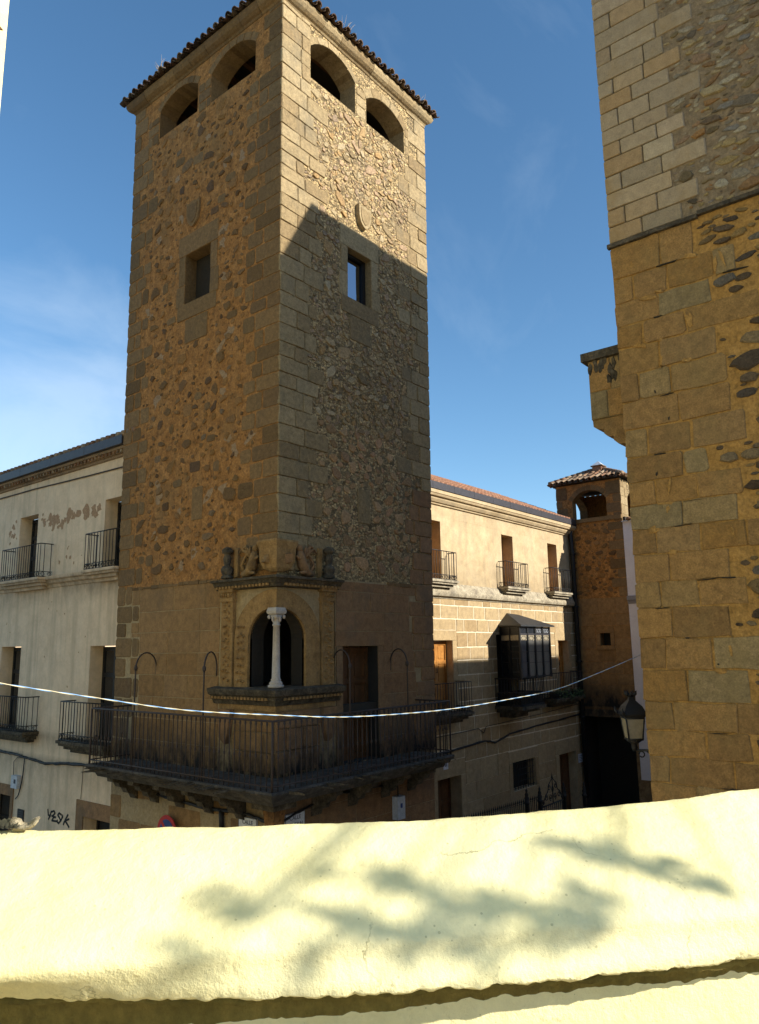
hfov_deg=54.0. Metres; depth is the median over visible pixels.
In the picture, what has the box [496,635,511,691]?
bay door
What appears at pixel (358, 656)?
door
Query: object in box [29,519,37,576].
balcony door
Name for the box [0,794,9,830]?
door
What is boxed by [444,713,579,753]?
cable bundle
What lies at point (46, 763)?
cable bundle
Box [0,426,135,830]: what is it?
white house
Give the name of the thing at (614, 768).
loggia tower
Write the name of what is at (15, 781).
meter box
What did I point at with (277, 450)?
stone tower
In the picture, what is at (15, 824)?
dry palm husk
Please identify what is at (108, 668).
balcony door
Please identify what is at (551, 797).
iron gate
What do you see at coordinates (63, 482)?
wall cable
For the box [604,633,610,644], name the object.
window
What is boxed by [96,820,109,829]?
door
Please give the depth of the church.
7.87 m
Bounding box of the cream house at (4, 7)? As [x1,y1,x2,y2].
[0,0,8,104]
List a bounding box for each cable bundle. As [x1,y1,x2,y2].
[0,750,84,766]
[156,793,263,822]
[284,784,382,821]
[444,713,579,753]
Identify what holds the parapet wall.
on the terrace
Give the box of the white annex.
[621,517,650,780]
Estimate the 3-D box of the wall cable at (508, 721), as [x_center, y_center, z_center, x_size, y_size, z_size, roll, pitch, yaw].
[3.621,5.930,21.052,0.024,0.386,9.502,-9,-13,38]
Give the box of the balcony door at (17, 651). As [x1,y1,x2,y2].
[8,647,20,726]
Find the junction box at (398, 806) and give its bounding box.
[392,786,404,819]
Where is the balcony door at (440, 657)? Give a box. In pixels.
[433,641,447,709]
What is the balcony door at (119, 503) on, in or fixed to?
in the white house at (59, 569)
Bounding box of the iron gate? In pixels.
[542,773,563,810]
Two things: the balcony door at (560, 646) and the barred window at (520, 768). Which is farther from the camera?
the balcony door at (560, 646)
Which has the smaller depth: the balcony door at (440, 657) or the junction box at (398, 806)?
the junction box at (398, 806)
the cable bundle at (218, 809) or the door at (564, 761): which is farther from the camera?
the door at (564, 761)
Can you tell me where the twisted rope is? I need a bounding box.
[0,655,639,717]
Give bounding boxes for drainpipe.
[568,531,589,797]
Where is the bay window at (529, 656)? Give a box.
[495,613,553,717]
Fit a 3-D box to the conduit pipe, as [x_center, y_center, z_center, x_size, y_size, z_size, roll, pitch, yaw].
[-2.588,5.389,12.146,0.100,1.003,0.080,-9,-13,38]
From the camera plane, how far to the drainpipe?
24.83 m
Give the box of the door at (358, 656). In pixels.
[343,647,368,760]
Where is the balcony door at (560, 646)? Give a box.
[558,641,564,690]
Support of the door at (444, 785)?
in the sandstone house at (503, 602)
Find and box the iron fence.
[459,781,586,817]
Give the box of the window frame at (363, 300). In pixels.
[348,253,365,305]
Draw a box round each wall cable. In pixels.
[0,466,122,498]
[15,759,24,798]
[437,703,578,737]
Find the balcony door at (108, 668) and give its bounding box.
[99,647,115,740]
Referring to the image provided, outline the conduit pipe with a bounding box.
[219,810,223,827]
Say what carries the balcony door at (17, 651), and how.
in the white house at (59, 569)
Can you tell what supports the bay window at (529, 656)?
in the sandstone house at (503, 602)
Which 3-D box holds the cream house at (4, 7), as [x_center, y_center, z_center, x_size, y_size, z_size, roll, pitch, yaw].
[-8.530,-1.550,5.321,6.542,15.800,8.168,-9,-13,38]
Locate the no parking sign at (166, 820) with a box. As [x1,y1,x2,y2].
[157,815,175,827]
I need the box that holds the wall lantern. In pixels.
[614,690,648,757]
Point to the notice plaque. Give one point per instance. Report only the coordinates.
(580, 757)
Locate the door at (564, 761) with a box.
[559,753,570,809]
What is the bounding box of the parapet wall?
[0,789,758,1023]
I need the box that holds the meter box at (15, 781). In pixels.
[10,774,20,788]
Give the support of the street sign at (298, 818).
attached to the stone tower at (277, 450)
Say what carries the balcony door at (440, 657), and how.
in the sandstone house at (503, 602)
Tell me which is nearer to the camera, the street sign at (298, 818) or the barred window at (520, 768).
the street sign at (298, 818)
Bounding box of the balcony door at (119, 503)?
[115,502,121,564]
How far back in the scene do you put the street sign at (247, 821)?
11.83 m
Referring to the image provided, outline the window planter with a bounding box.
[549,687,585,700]
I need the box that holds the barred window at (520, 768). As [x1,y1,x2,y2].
[513,758,534,789]
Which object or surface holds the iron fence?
on the street
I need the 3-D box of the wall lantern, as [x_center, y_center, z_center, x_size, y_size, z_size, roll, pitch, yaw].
[2.829,2.343,8.133,0.414,0.766,0.367,-1,-10,1]
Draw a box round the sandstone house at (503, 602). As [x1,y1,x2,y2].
[266,474,584,818]
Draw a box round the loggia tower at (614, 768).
[547,461,652,807]
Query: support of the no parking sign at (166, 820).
attached to the stone tower at (277, 450)
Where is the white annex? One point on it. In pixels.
(635, 637)
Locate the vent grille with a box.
[17,808,23,821]
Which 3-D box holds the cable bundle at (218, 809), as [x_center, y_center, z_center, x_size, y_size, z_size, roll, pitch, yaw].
[-3.334,4.957,12.842,4.262,0.283,0.073,-9,-13,39]
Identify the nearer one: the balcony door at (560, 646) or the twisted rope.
the twisted rope
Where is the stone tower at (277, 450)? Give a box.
[79,0,455,828]
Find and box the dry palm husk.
[0,816,39,830]
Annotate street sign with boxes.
[238,817,257,826]
[284,810,304,823]
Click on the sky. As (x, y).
(520, 284)
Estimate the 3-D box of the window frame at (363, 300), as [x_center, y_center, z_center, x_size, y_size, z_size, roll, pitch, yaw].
[-0.537,-4.674,15.054,0.048,1.060,0.720,-9,-13,38]
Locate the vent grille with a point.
(20, 813)
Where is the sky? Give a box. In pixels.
[0,0,626,519]
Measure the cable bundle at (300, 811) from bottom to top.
0.333 m
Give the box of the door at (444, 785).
[438,778,451,818]
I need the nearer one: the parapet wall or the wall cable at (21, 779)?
the parapet wall
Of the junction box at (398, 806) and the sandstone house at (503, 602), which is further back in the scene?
the sandstone house at (503, 602)
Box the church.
[580,0,758,801]
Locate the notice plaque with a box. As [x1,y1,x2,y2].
[578,753,582,762]

